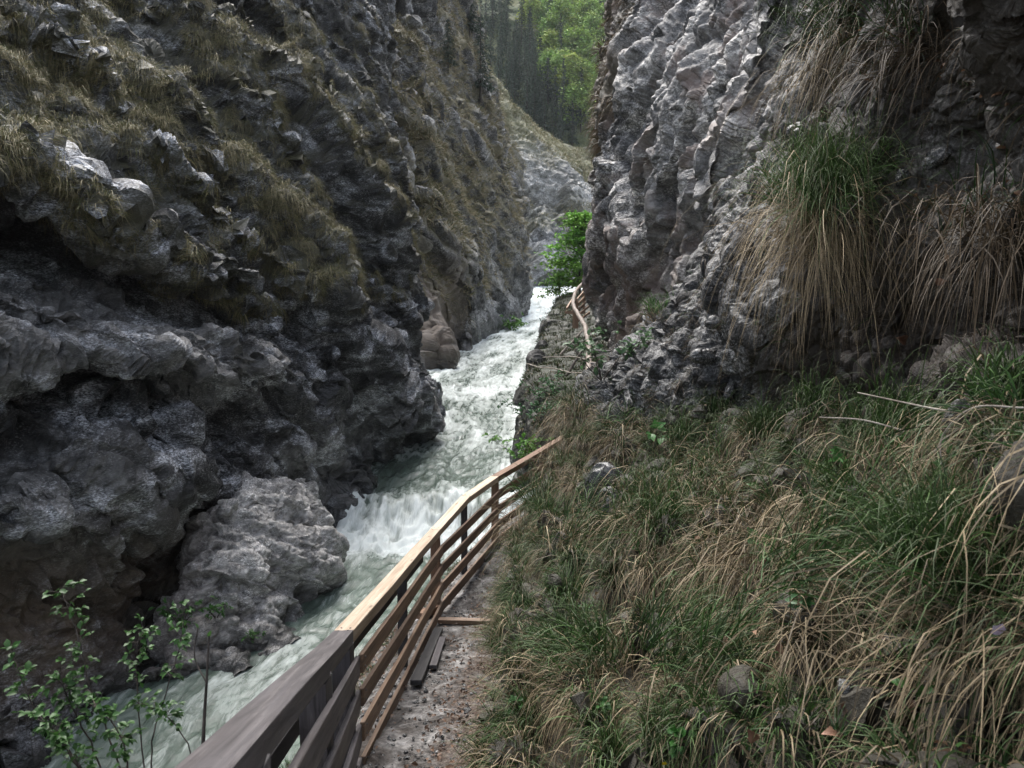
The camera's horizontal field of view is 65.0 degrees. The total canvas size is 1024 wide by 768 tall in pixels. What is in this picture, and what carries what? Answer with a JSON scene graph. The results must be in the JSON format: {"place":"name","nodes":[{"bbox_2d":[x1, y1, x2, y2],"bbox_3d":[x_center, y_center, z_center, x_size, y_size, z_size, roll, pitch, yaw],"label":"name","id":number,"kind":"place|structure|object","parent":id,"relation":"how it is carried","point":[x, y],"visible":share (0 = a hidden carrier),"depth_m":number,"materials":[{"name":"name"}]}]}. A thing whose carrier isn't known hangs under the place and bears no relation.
{"place":"outdoors","nodes":[
{"label":"outdoors","id":0,"kind":"place"},
{"bbox_2d":[0,579,148,767],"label":"sapling","id":1,"kind":"object","parent":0,"point":[62,739],"visible":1,"depth_m":2.93,"materials":[{"name":"green plant"}]},
{"bbox_2d":[118,599,196,767],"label":"sapling","id":2,"kind":"object","parent":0,"point":[186,639],"visible":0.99,"depth_m":3.40,"materials":[{"name":"green plant"}]},
{"bbox_2d":[194,623,210,743],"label":"bare twig","id":3,"kind":"object","parent":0,"point":[205,704],"visible":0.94,"depth_m":2.69,"materials":[{"name":"brown plant"}]},
{"bbox_2d":[0,0,445,767],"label":"cliff","id":4,"kind":"structure","parent":0,"point":[140,426],"depth_m":19.10,"materials":[{"name":"stone"}]},
{"bbox_2d":[0,0,428,332],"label":"turf","id":5,"kind":"structure","parent":4,"relation":"on","point":[12,137],"depth_m":21.28,"materials":[{"name":"green plant"}]},
{"bbox_2d":[141,471,349,682],"bbox_3d":[-6.482,4.708,20.816,4.572,5.085,12.477,0,7,0],"label":"rock ledge","id":6,"kind":"object","parent":4,"relation":"attached to","point":[268,556],"visible":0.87,"depth_m":18.12,"materials":[{"name":"stone"}]},
{"bbox_2d":[148,597,204,628],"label":"plant","id":7,"kind":"object","parent":6,"relation":"on","point":[164,613],"visible":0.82,"depth_m":16.59,"materials":[{"name":"green plant"}]},
{"bbox_2d":[205,595,232,619],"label":"plant","id":8,"kind":"object","parent":6,"relation":"on","point":[212,607],"visible":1,"depth_m":17.05,"materials":[{"name":"green plant"}]},
{"bbox_2d":[40,286,581,767],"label":"river","id":9,"kind":"structure","parent":0,"point":[390,522],"depth_m":25.54,"materials":[{"name":"white liquid"}]},
{"bbox_2d":[355,512,524,767],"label":"path","id":10,"kind":"structure","parent":0,"point":[400,727],"depth_m":6.88,"materials":[{"name":"gravel"}]},
{"bbox_2d":[175,435,562,767],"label":"wooden fence","id":11,"kind":"object","parent":10,"relation":"on","point":[270,724],"visible":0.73,"depth_m":5.22,"materials":[{"name":"brown wood"}]},
{"bbox_2d":[279,510,526,767],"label":"grass","id":12,"kind":"structure","parent":10,"relation":"on","point":[369,667],"depth_m":9.20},
{"bbox_2d":[410,628,442,684],"bbox_3d":[-0.829,2.669,7.970,0.107,0.047,1.823,0,-3,1],"label":"plank","id":13,"kind":"object","parent":10,"relation":"on","point":[420,672],"visible":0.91,"depth_m":7.71,"materials":[{"name":"grey wood"}]},
{"bbox_2d":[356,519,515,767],"bbox_3d":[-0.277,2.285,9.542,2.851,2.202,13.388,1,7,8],"label":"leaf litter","id":14,"kind":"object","parent":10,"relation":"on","point":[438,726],"visible":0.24,"depth_m":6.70,"materials":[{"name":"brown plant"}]},
{"bbox_2d":[429,636,445,668],"bbox_3d":[-0.739,2.676,8.030,0.076,0.043,1.021,0,-3,0],"label":"plank","id":15,"kind":"object","parent":10,"relation":"on","point":[435,659],"visible":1,"depth_m":7.92,"materials":[{"name":"grey wood"}]},
{"bbox_2d":[438,617,492,624],"bbox_3d":[-0.517,2.733,9.260,0.668,0.052,0.084,0,7,7],"label":"step timber","id":16,"kind":"object","parent":10,"relation":"on","point":[452,620],"visible":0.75,"depth_m":9.24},
{"bbox_2d":[391,0,533,369],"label":"cliff","id":17,"kind":"structure","parent":0,"point":[446,340],"depth_m":75.60,"materials":[{"name":"stone"}]},
{"bbox_2d":[439,20,459,72],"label":"conifer","id":18,"kind":"object","parent":17,"relation":"on","point":[448,51],"visible":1,"depth_m":83.54,"materials":[{"name":"green plant"}]},
{"bbox_2d":[392,0,534,326],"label":"turf","id":19,"kind":"structure","parent":17,"relation":"on","point":[437,140],"depth_m":76.39,"materials":[{"name":"green plant"}]},
{"bbox_2d":[466,1,478,38],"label":"conifer","id":20,"kind":"object","parent":17,"relation":"on","point":[471,27],"visible":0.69,"depth_m":107.48,"materials":[{"name":"green plant"}]},
{"bbox_2d":[472,15,498,101],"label":"conifer","id":21,"kind":"object","parent":17,"relation":"on","point":[482,84],"visible":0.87,"depth_m":94.45,"materials":[{"name":"green plant"}]},
{"bbox_2d":[499,312,529,330],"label":"shrub","id":22,"kind":"object","parent":17,"relation":"on","point":[508,324],"visible":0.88,"depth_m":80.44,"materials":[{"name":"green plant"}]},
{"bbox_2d":[477,0,601,155],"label":"hillside","id":23,"kind":"structure","parent":0,"point":[581,139],"depth_m":238.12,"materials":[{"name":"stone"}]},
{"bbox_2d":[485,18,497,64],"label":"conifer","id":24,"kind":"object","parent":23,"relation":"on","point":[492,49],"visible":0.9,"depth_m":235.93,"materials":[{"name":"green plant"}]},
{"bbox_2d":[493,22,506,80],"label":"conifer","id":25,"kind":"object","parent":23,"relation":"on","point":[500,50],"visible":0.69,"depth_m":227.68,"materials":[{"name":"green plant"}]},
{"bbox_2d":[493,0,510,53],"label":"conifer","id":26,"kind":"object","parent":23,"relation":"on","point":[501,18],"visible":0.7,"depth_m":237.13,"materials":[{"name":"green plant"}]},
{"bbox_2d":[505,55,517,102],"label":"conifer","id":27,"kind":"object","parent":23,"relation":"on","point":[511,62],"visible":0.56,"depth_m":213.34,"materials":[{"name":"green plant"}]},
{"bbox_2d":[517,55,535,116],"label":"conifer","id":28,"kind":"object","parent":23,"relation":"on","point":[526,106],"visible":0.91,"depth_m":211.28,"materials":[{"name":"green plant"}]},
{"bbox_2d":[514,0,544,36],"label":"broadleaf tree","id":29,"kind":"object","parent":23,"relation":"on","point":[531,3],"visible":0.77,"depth_m":248.21,"materials":[{"name":"green plant"}]},
{"bbox_2d":[524,7,537,71],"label":"conifer","id":30,"kind":"object","parent":23,"relation":"on","point":[530,33],"visible":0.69,"depth_m":230.49,"materials":[{"name":"green plant"}]},
{"bbox_2d":[529,46,540,115],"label":"conifer","id":31,"kind":"object","parent":23,"relation":"on","point":[535,80],"visible":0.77,"depth_m":214.04,"materials":[{"name":"green plant"}]},
{"bbox_2d":[536,48,554,79],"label":"broadleaf tree","id":32,"kind":"object","parent":23,"relation":"on","point":[541,60],"visible":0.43,"depth_m":223.27,"materials":[{"name":"green plant"}]},
{"bbox_2d":[532,15,559,45],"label":"broadleaf tree","id":33,"kind":"object","parent":23,"relation":"on","point":[542,27],"visible":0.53,"depth_m":238.65,"materials":[{"name":"green plant"}]},
{"bbox_2d":[538,92,555,135],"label":"conifer","id":34,"kind":"object","parent":23,"relation":"on","point":[544,124],"visible":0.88,"depth_m":208.23,"materials":[{"name":"green plant"}]},
{"bbox_2d":[537,27,558,56],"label":"broadleaf tree","id":35,"kind":"object","parent":23,"relation":"on","point":[550,39],"visible":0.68,"depth_m":230.40,"materials":[{"name":"green plant"}]},
{"bbox_2d":[541,57,556,103],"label":"conifer","id":36,"kind":"object","parent":23,"relation":"on","point":[548,97],"visible":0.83,"depth_m":217.17,"materials":[{"name":"green plant"}]},
{"bbox_2d":[545,66,560,125],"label":"conifer","id":37,"kind":"object","parent":23,"relation":"on","point":[555,91],"visible":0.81,"depth_m":213.00,"materials":[{"name":"green plant"}]},
{"bbox_2d":[546,99,559,138],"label":"conifer","id":38,"kind":"object","parent":23,"relation":"on","point":[552,122],"visible":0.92,"depth_m":207.35,"materials":[{"name":"green plant"}]},
{"bbox_2d":[541,45,569,96],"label":"broadleaf tree","id":39,"kind":"object","parent":23,"relation":"on","point":[557,59],"visible":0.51,"depth_m":218.33,"materials":[{"name":"green plant"}]},
{"bbox_2d":[542,0,575,38],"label":"broadleaf tree","id":40,"kind":"object","parent":23,"relation":"on","point":[562,8],"visible":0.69,"depth_m":236.30,"materials":[{"name":"green plant"}]},
{"bbox_2d":[556,58,571,125],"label":"conifer","id":41,"kind":"object","parent":23,"relation":"on","point":[563,78],"visible":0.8,"depth_m":209.80,"materials":[{"name":"green plant"}]},
{"bbox_2d":[550,49,585,91],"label":"broadleaf tree","id":42,"kind":"object","parent":23,"relation":"on","point":[572,57],"visible":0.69,"depth_m":213.15,"materials":[{"name":"green plant"}]},
{"bbox_2d":[565,100,578,145],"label":"conifer","id":43,"kind":"object","parent":23,"relation":"on","point":[572,121],"visible":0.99,"depth_m":209.78,"materials":[{"name":"green plant"}]},
{"bbox_2d":[555,79,593,133],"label":"broadleaf tree","id":44,"kind":"object","parent":23,"relation":"on","point":[572,89],"visible":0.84,"depth_m":209.49,"materials":[{"name":"green plant"}]},
{"bbox_2d":[557,25,597,60],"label":"broadleaf tree","id":45,"kind":"object","parent":23,"relation":"on","point":[578,34],"visible":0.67,"depth_m":225.84,"materials":[{"name":"green plant"}]},
{"bbox_2d":[559,56,596,94],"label":"broadleaf tree","id":46,"kind":"object","parent":23,"relation":"on","point":[588,68],"visible":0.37,"depth_m":214.10,"materials":[{"name":"green plant"}]},
{"bbox_2d":[574,66,587,132],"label":"conifer","id":47,"kind":"object","parent":23,"relation":"on","point":[578,112],"visible":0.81,"depth_m":212.15,"materials":[{"name":"green plant"}]},
{"bbox_2d":[569,71,595,118],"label":"broadleaf tree","id":48,"kind":"object","parent":23,"relation":"on","point":[585,79],"visible":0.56,"depth_m":212.19,"materials":[{"name":"green plant"}]},
{"bbox_2d":[567,41,601,71],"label":"broadleaf tree","id":49,"kind":"object","parent":23,"relation":"on","point":[585,50],"visible":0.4,"depth_m":223.28,"materials":[{"name":"green plant"}]},
{"bbox_2d":[567,0,603,35],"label":"broadleaf tree","id":50,"kind":"object","parent":23,"relation":"on","point":[582,7],"visible":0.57,"depth_m":240.48,"materials":[{"name":"green plant"}]},
{"bbox_2d":[579,7,604,45],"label":"broadleaf tree","id":51,"kind":"object","parent":23,"relation":"on","point":[593,21],"visible":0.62,"depth_m":232.41,"materials":[{"name":"green plant"}]},
{"bbox_2d":[488,67,593,286],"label":"cliff","id":52,"kind":"structure","parent":0,"point":[546,186],"depth_m":162.19,"materials":[{"name":"stone"}]},
{"bbox_2d":[487,65,592,252],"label":"turf","id":53,"kind":"structure","parent":52,"relation":"on","point":[546,136],"depth_m":178.71,"materials":[{"name":"green plant"}]},
{"bbox_2d":[582,0,797,349],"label":"cliff","id":54,"kind":"structure","parent":0,"point":[674,81],"depth_m":22.82,"materials":[{"name":"stone"}]},
{"bbox_2d":[580,0,633,196],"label":"turf","id":55,"kind":"structure","parent":54,"relation":"on","point":[595,148],"depth_m":31.35,"materials":[{"name":"green plant"}]},
{"bbox_2d":[472,0,1023,767],"bbox_3d":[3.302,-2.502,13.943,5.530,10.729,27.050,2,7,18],"label":"hillside","id":56,"kind":"structure","parent":0,"point":[990,42],"depth_m":5.49,"materials":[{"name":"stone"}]},
{"bbox_2d":[464,458,565,589],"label":"grass tussock","id":57,"kind":"object","parent":56,"relation":"on","point":[554,483],"depth_m":11.11,"materials":[{"name":"plant"}]},
{"bbox_2d":[498,605,576,720],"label":"grass tussock","id":58,"kind":"object","parent":56,"relation":"on","point":[529,637],"depth_m":6.19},
{"bbox_2d":[458,583,646,743],"bbox_3d":[0.434,2.169,5.356,1.675,1.616,1.427,0,7,0],"label":"grass tussock","id":59,"kind":"object","parent":56,"relation":"on","point":[578,644],"depth_m":5.36,"materials":[{"name":"plant"}]},
{"bbox_2d":[509,290,609,506],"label":"riverbank","id":60,"kind":"structure","parent":56,"relation":"attached to","point":[538,354],"depth_m":33.67,"materials":[{"name":"stone"}]},
{"bbox_2d":[481,432,553,460],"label":"shrub","id":61,"kind":"object","parent":60,"relation":"on","point":[524,453],"visible":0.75,"depth_m":27.55,"materials":[{"name":"green plant"}]},
{"bbox_2d":[497,394,561,427],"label":"shrub","id":62,"kind":"object","parent":60,"relation":"on","point":[532,410],"visible":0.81,"depth_m":27.74,"materials":[{"name":"green plant"}]},
{"bbox_2d":[517,367,562,402],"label":"shrub","id":63,"kind":"object","parent":60,"relation":"on","point":[548,383],"visible":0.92,"depth_m":29.61,"materials":[{"name":"green plant"}]},
{"bbox_2d":[532,275,575,298],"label":"bush","id":64,"kind":"object","parent":60,"relation":"on","point":[556,288],"visible":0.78,"depth_m":63.49,"materials":[{"name":"green plant"}]},
{"bbox_2d":[515,290,608,473],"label":"turf","id":65,"kind":"structure","parent":60,"relation":"on","point":[556,350],"depth_m":39.20,"materials":[{"name":"green plant"}]},
{"bbox_2d":[534,210,591,293],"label":"green tree","id":66,"kind":"object","parent":60,"relation":"on","point":[578,221],"visible":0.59,"depth_m":61.69,"materials":[{"name":"green plant"}]},
{"bbox_2d":[565,287,589,328],"bbox_3d":[3.311,-3.744,37.864,0.461,1.995,7.690,2,7,13],"label":"wooden fence","id":67,"kind":"object","parent":60,"relation":"on","point":[582,300],"visible":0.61,"depth_m":36.90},
{"bbox_2d":[571,283,591,369],"bbox_3d":[2.755,-2.409,32.711,0.703,3.623,18.246,1,7,4],"label":"log handrail","id":68,"kind":"object","parent":60,"relation":"on","point":[576,312],"visible":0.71,"depth_m":31.68,"materials":[{"name":"wood"}]},
{"bbox_2d":[519,368,606,474],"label":"grass tussock","id":69,"kind":"object","parent":56,"relation":"on","point":[569,403],"depth_m":13.21,"materials":[{"name":"plant"}]},
{"bbox_2d":[512,465,649,599],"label":"grass tussock","id":70,"kind":"object","parent":56,"relation":"on","point":[589,524],"depth_m":7.74,"materials":[{"name":"plant"}]},
{"bbox_2d":[563,329,638,379],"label":"leafy plant","id":71,"kind":"object","parent":56,"relation":"on","point":[582,348],"visible":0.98,"depth_m":13.53,"materials":[{"name":"green plant"}]},
{"bbox_2d":[584,462,624,506],"bbox_3d":[1.059,1.149,8.925,0.512,0.673,0.360,25,42,21],"label":"stone","id":72,"kind":"object","parent":56,"relation":"on","point":[606,466],"visible":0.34,"depth_m":8.79,"materials":[{"name":"stone"}]},
{"bbox_2d":[570,389,656,470],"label":"grass tussock","id":73,"kind":"object","parent":56,"relation":"on","point":[631,431],"depth_m":10.62,"materials":[{"name":"plant"}]},
{"bbox_2d":[597,486,629,521],"bbox_3d":[1.078,1.297,8.435,0.372,0.480,0.285,-27,-12,30],"label":"stone","id":74,"kind":"object","parent":56,"relation":"on","point":[605,492],"visible":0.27,"depth_m":8.37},
{"bbox_2d":[592,320,653,356],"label":"leafy plant","id":75,"kind":"object","parent":56,"relation":"on","point":[598,331],"visible":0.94,"depth_m":13.12,"materials":[{"name":"green plant"}]},
{"bbox_2d":[535,429,745,611],"bbox_3d":[1.237,1.252,6.448,1.778,1.671,2.082,-4,8,-31],"label":"grass tussock","id":76,"kind":"object","parent":56,"relation":"on","point":[644,493],"depth_m":6.60,"materials":[{"name":"plant"}]},
{"bbox_2d":[628,284,678,339],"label":"grass tussock","id":77,"kind":"object","parent":56,"relation":"on","point":[654,307],"depth_m":15.43,"materials":[{"name":"plant"}]},
{"bbox_2d":[646,419,669,447],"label":"leafy plant","id":78,"kind":"object","parent":56,"relation":"on","point":[653,436],"visible":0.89,"depth_m":9.50,"materials":[{"name":"green plant"}]},
{"bbox_2d":[638,402,712,473],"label":"grass tussock","id":79,"kind":"object","parent":56,"relation":"on","point":[679,431],"depth_m":9.00,"materials":[{"name":"plant"}]},
{"bbox_2d":[662,725,696,764],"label":"flowering plant","id":80,"kind":"object","parent":56,"relation":"on","point":[672,730],"visible":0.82,"depth_m":3.39,"materials":[{"name":"green plant"}]},
{"bbox_2d":[573,552,819,761],"bbox_3d":[1.120,1.656,4.071,1.299,1.611,1.512,4,8,27],"label":"grass tussock","id":81,"kind":"object","parent":56,"relation":"on","point":[688,628],"depth_m":4.00,"materials":[{"name":"plant"}]},
{"bbox_2d":[650,407,750,487],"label":"grass tussock","id":82,"kind":"object","parent":56,"relation":"on","point":[733,457],"depth_m":7.79,"materials":[{"name":"plant"}]},
{"bbox_2d":[689,348,716,364],"bbox_3d":[2.111,-0.300,8.843,0.331,0.178,0.232,3,-17,-1],"label":"stone","id":83,"kind":"object","parent":56,"relation":"on","point":[702,356],"visible":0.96,"depth_m":8.76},
{"bbox_2d":[704,314,720,329],"bbox_3d":[2.120,-0.661,8.425,0.197,0.137,0.233,-40,21,-24],"label":"stone","id":84,"kind":"object","parent":56,"relation":"on","point":[709,322],"visible":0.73,"depth_m":8.37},
{"bbox_2d":[438,350,1023,767],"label":"grass","id":85,"kind":"structure","parent":56,"relation":"on","point":[512,555],"depth_m":4.57,"materials":[{"name":"plant"}]},
{"bbox_2d":[892,316,1023,497],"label":"grass tussock","id":86,"kind":"object","parent":85,"relation":"on","point":[1007,366],"depth_m":3.23,"materials":[{"name":"plant"}]},
{"bbox_2d":[620,436,858,683],"bbox_3d":[1.576,1.166,4.867,1.835,1.735,1.916,0,7,0],"label":"grass tussock","id":87,"kind":"object","parent":56,"relation":"on","point":[731,566],"depth_m":4.92,"materials":[{"name":"plant"}]},
{"bbox_2d":[691,373,811,483],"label":"grass tussock","id":88,"kind":"object","parent":56,"relation":"on","point":[763,419],"depth_m":6.97,"materials":[{"name":"plant"}]},
{"bbox_2d":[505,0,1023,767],"bbox_3d":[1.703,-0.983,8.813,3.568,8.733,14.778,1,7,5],"label":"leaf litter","id":89,"kind":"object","parent":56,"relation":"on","point":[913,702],"visible":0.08,"depth_m":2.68,"materials":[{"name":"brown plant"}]},
{"bbox_2d":[746,527,790,588],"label":"leafy plant","id":90,"kind":"object","parent":56,"relation":"on","point":[765,541],"visible":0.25,"depth_m":4.85,"materials":[{"name":"green plant"}]},
{"bbox_2d":[692,0,873,210],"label":"grass tussock","id":91,"kind":"object","parent":56,"relation":"on","point":[837,36],"depth_m":6.67,"materials":[{"name":"plant"}]},
{"bbox_2d":[640,70,957,404],"bbox_3d":[2.038,-1.000,5.474,2.191,2.554,1.874,4,8,29],"label":"grass tussock","id":92,"kind":"object","parent":56,"relation":"on","point":[824,174],"depth_m":5.46,"materials":[{"name":"plant"}]},
{"bbox_2d":[786,121,811,141],"bbox_3d":[2.532,-2.227,7.084,0.230,0.169,0.257,22,18,25],"label":"stone","id":93,"kind":"object","parent":56,"relation":"on","point":[788,129],"visible":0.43,"depth_m":7.01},
{"bbox_2d":[723,433,890,625],"bbox_3d":[1.505,0.685,4.066,0.865,1.014,1.031,-2,7,-15],"label":"grass tussock","id":94,"kind":"object","parent":56,"relation":"on","point":[828,479],"depth_m":4.01,"materials":[{"name":"plant"}]},
{"bbox_2d":[785,573,852,643],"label":"leafy plant","id":95,"kind":"object","parent":56,"relation":"on","point":[809,602],"visible":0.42,"depth_m":3.35,"materials":[{"name":"green plant"}]},
{"bbox_2d":[755,355,886,456],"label":"grass tussock","id":96,"kind":"object","parent":56,"relation":"on","point":[808,392],"depth_m":6.00,"materials":[{"name":"plant"}]},
{"bbox_2d":[676,429,974,766],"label":"grass tussock","id":97,"kind":"object","parent":56,"relation":"on","point":[823,552],"depth_m":3.13,"materials":[{"name":"plant"}]},
{"bbox_2d":[830,196,856,226],"bbox_3d":[2.276,-1.184,5.522,0.155,0.228,0.193,-13,37,-10],"label":"stone","id":98,"kind":"object","parent":56,"relation":"on","point":[847,210],"visible":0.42,"depth_m":5.46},
{"bbox_2d":[828,444,863,478],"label":"leafy plant","id":99,"kind":"object","parent":56,"relation":"on","point":[839,454],"visible":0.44,"depth_m":4.81,"materials":[{"name":"green plant"}]},
{"bbox_2d":[712,414,1023,767],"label":"grass tussock","id":100,"kind":"object","parent":56,"relation":"on","point":[908,527],"depth_m":2.22,"materials":[{"name":"plant"}]},
{"bbox_2d":[780,340,964,515],"bbox_3d":[2.004,0.370,3.962,1.096,1.166,1.052,6,10,43],"label":"grass tussock","id":101,"kind":"object","parent":56,"relation":"on","point":[877,406],"depth_m":4.09,"materials":[{"name":"plant"}]},
{"bbox_2d":[790,0,974,185],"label":"grass tussock","id":102,"kind":"object","parent":56,"relation":"on","point":[892,49],"depth_m":5.25,"materials":[{"name":"plant"}]},
{"bbox_2d":[895,167,910,186],"bbox_3d":[2.591,-1.370,5.326,0.108,0.130,0.092,29,-4,-38],"label":"stone","id":103,"kind":"object","parent":56,"relation":"on","point":[904,173],"visible":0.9,"depth_m":5.30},
{"bbox_2d":[804,321,1006,598],"bbox_3d":[2.157,0.629,3.822,1.731,1.975,2.004,0,7,0],"label":"grass tussock","id":104,"kind":"object","parent":56,"relation":"on","point":[916,431],"depth_m":3.61,"materials":[{"name":"plant"}]},
{"bbox_2d":[889,677,933,724],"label":"herb","id":105,"kind":"object","parent":56,"relation":"on","point":[918,692],"visible":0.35,"depth_m":2.40,"materials":[{"name":"green plant"}]},
{"bbox_2d":[813,109,1023,398],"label":"grass tussock","id":106,"kind":"object","parent":56,"relation":"on","point":[990,242],"depth_m":3.94,"materials":[{"name":"plant"}]},
{"bbox_2d":[922,147,951,169],"bbox_3d":[2.742,-1.463,5.203,0.111,0.120,0.216,-28,-4,-20],"label":"stone","id":107,"kind":"object","parent":56,"relation":"on","point":[939,153],"visible":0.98,"depth_m":5.16,"materials":[{"name":"stone"}]},
{"bbox_2d":[932,431,967,476],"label":"leafy plant","id":108,"kind":"object","parent":56,"relation":"on","point":[945,443],"visible":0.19,"depth_m":3.33,"materials":[{"name":"green plant"}]},
{"bbox_2d":[940,405,1023,463],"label":"dry stalk","id":109,"kind":"object","parent":56,"relation":"on","point":[951,423],"visible":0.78,"depth_m":2.69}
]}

